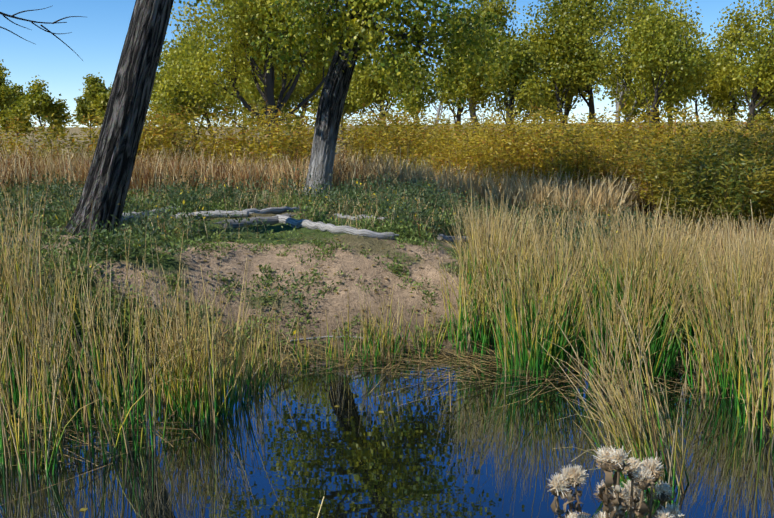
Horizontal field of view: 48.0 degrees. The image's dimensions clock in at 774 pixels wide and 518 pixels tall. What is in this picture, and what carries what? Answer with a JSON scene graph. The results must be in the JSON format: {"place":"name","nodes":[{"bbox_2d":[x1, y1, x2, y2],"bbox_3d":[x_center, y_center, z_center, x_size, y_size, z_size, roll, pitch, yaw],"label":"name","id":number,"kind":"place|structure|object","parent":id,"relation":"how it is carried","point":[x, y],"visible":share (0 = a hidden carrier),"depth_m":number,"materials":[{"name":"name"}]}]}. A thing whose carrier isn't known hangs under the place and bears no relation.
{"place":"outdoors","nodes":[
{"label":"outdoors","id":0,"kind":"place"},
{"bbox_2d":[0,6,82,54],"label":"twig branch","id":1,"kind":"object","parent":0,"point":[13,16],"visible":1,"depth_m":6.50,"materials":[{"name":"wood"}]},
{"bbox_2d":[0,359,773,517],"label":"pond water","id":2,"kind":"structure","parent":0,"point":[299,446],"depth_m":5.62,"materials":[{"name":"blue liquid"}]},
{"bbox_2d":[0,316,769,505],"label":"dead reeds","id":3,"kind":"object","parent":2,"relation":"on","point":[397,365],"visible":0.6,"depth_m":7.36,"materials":[{"name":"beige plant"}]},
{"bbox_2d":[0,122,773,409],"bbox_3d":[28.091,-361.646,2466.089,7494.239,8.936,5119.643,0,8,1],"label":"ground","id":4,"kind":"structure","parent":0,"point":[369,270],"depth_m":9.16,"materials":[{"name":"beige soil"}]},
{"bbox_2d":[0,112,49,167],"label":"willow shrubs","id":5,"kind":"object","parent":4,"relation":"on","point":[15,137],"depth_m":34.05,"materials":[{"name":"plant"}]},
{"bbox_2d":[64,0,173,235],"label":"tree","id":6,"kind":"object","parent":4,"relation":"on","point":[107,184],"visible":0.92,"depth_m":10.33,"materials":[{"name":"wood"}]},
{"bbox_2d":[120,212,140,224],"bbox_3d":[-3.675,-0.524,11.746,0.332,0.298,1.611,0,8,1],"label":"fallen log","id":7,"kind":"object","parent":4,"relation":"on","point":[128,217],"visible":0.1,"depth_m":12.28,"materials":[{"name":"grey wood"}]},
{"bbox_2d":[139,207,175,217],"bbox_3d":[-3.627,-0.701,13.448,0.257,0.147,1.373,4,9,23],"label":"fallen log","id":8,"kind":"object","parent":4,"relation":"on","point":[148,214],"visible":0.27,"depth_m":13.53,"materials":[{"name":"grey wood"}]},
{"bbox_2d":[2,138,361,188],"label":"rusty forb plants","id":9,"kind":"object","parent":4,"relation":"on","point":[184,166],"depth_m":17.10,"materials":[{"name":"brown plant"}]},
{"bbox_2d":[83,469,323,517],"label":"reed stalks","id":10,"kind":"object","parent":4,"relation":"on","point":[223,503],"depth_m":2.43,"materials":[{"name":"plant"}]},
{"bbox_2d":[0,101,408,172],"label":"willow shrubs","id":11,"kind":"object","parent":4,"relation":"on","point":[167,139],"depth_m":23.14,"materials":[{"name":"plant"}]},
{"bbox_2d":[171,210,252,219],"bbox_3d":[-2.568,-0.635,12.634,1.255,0.153,0.126,0,8,-3],"label":"fallen log","id":12,"kind":"object","parent":4,"relation":"on","point":[217,213],"visible":0.56,"depth_m":12.60,"materials":[{"name":"grey wood"}]},
{"bbox_2d":[212,213,293,228],"bbox_3d":[-1.793,-0.508,11.803,1.214,0.173,0.140,-5,10,-33],"label":"fallen log","id":13,"kind":"object","parent":4,"relation":"on","point":[270,220],"visible":0.58,"depth_m":11.73,"materials":[{"name":"grey wood"}]},
{"bbox_2d":[0,226,538,352],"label":"weed sprigs","id":14,"kind":"object","parent":4,"relation":"on","point":[398,267],"visible":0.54,"depth_m":9.29,"materials":[{"name":"green plant"}]},
{"bbox_2d":[242,206,306,213],"bbox_3d":[-1.665,-0.742,13.305,0.188,0.134,1.466,7,11,39],"label":"fallen log","id":15,"kind":"object","parent":4,"relation":"on","point":[273,210],"visible":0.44,"depth_m":13.12,"materials":[{"name":"grey wood"}]},
{"bbox_2d":[290,336,377,345],"bbox_3d":[-0.491,0.798,8.341,0.863,0.087,0.208,0,8,1],"label":"fallen stick","id":16,"kind":"object","parent":4,"relation":"on","point":[310,338],"visible":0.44,"depth_m":8.37,"materials":[{"name":"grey wood"}]},
{"bbox_2d":[272,215,398,239],"bbox_3d":[-0.876,-0.413,11.194,2.391,0.169,0.496,8,12,44],"label":"fallen log","id":17,"kind":"object","parent":4,"relation":"on","point":[320,226],"visible":0.73,"depth_m":10.70,"materials":[{"name":"grey wood"}]},
{"bbox_2d":[13,215,684,510],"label":"fallen leaves","id":18,"kind":"object","parent":4,"relation":"on","point":[82,509],"visible":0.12,"depth_m":9.15,"materials":[{"name":"yellow plant"}]},
{"bbox_2d":[179,0,530,198],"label":"tree","id":19,"kind":"object","parent":4,"relation":"on","point":[415,17],"depth_m":15.78,"materials":[{"name":"green plant"}]},
{"bbox_2d":[0,181,715,398],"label":"bank weeds","id":20,"kind":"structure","parent":4,"relation":"on","point":[320,217],"depth_m":10.33,"materials":[{"name":"green plant"}]},
{"bbox_2d":[334,213,388,221],"bbox_3d":[-0.371,-0.595,12.546,0.869,0.108,0.118,3,9,17],"label":"fallen log","id":21,"kind":"object","parent":4,"relation":"on","point":[344,216],"visible":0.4,"depth_m":12.54,"materials":[{"name":"grey wood"}]},
{"bbox_2d":[0,166,761,329],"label":"ground cover plants","id":22,"kind":"object","parent":4,"relation":"on","point":[414,191],"visible":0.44,"depth_m":12.80,"materials":[{"name":"green plant"}]},
{"bbox_2d":[0,0,773,152],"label":"trees","id":23,"kind":"object","parent":4,"relation":"on","point":[170,75],"depth_m":62.28,"materials":[{"name":"green plant"}]},
{"bbox_2d":[0,146,773,507],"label":"reeds","id":24,"kind":"object","parent":4,"relation":"on","point":[652,294],"visible":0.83,"depth_m":7.00,"materials":[{"name":"green plant"}]},
{"bbox_2d":[0,134,773,320],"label":"dry grass plants","id":25,"kind":"object","parent":4,"relation":"on","point":[597,194],"visible":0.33,"depth_m":16.76,"materials":[{"name":"beige plant"}]},
{"bbox_2d":[437,234,489,241],"bbox_3d":[0.978,-0.278,11.791,0.244,0.261,1.446,6,10,34],"label":"fallen log","id":26,"kind":"object","parent":4,"relation":"on","point":[441,237],"visible":0.44,"depth_m":11.47,"materials":[{"name":"grey wood"}]},
{"bbox_2d":[336,98,773,173],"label":"willow shrubs","id":27,"kind":"object","parent":4,"relation":"on","point":[391,119],"depth_m":26.67,"materials":[{"name":"plant"}]},
{"bbox_2d":[339,105,773,214],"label":"willow shrubs","id":28,"kind":"object","parent":4,"relation":"on","point":[571,156],"depth_m":19.95,"materials":[{"name":"plant"}]},
{"bbox_2d":[377,137,773,213],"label":"rusty forb plants","id":29,"kind":"object","parent":4,"relation":"on","point":[630,179],"depth_m":19.17,"materials":[{"name":"brown plant"}]},
{"bbox_2d":[547,457,684,517],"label":"flower stems","id":30,"kind":"object","parent":4,"relation":"on","point":[614,509],"visible":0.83,"depth_m":1.56,"materials":[{"name":"beige plant"}]},
{"bbox_2d":[546,446,683,517],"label":"thistle plant fluff","id":31,"kind":"object","parent":30,"relation":"attached to","point":[644,470],"visible":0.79,"depth_m":1.58,"materials":[{"name":"white plant"}]},
{"bbox_2d":[614,117,773,241],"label":"willow shrubs","id":32,"kind":"object","parent":4,"relation":"on","point":[688,170],"depth_m":14.94,"materials":[{"name":"green plant"}]},
{"bbox_2d":[0,0,773,126],"label":"sky","id":33,"kind":"structure","parent":0,"point":[98,37],"materials":[{"name":"blue"}]}
]}

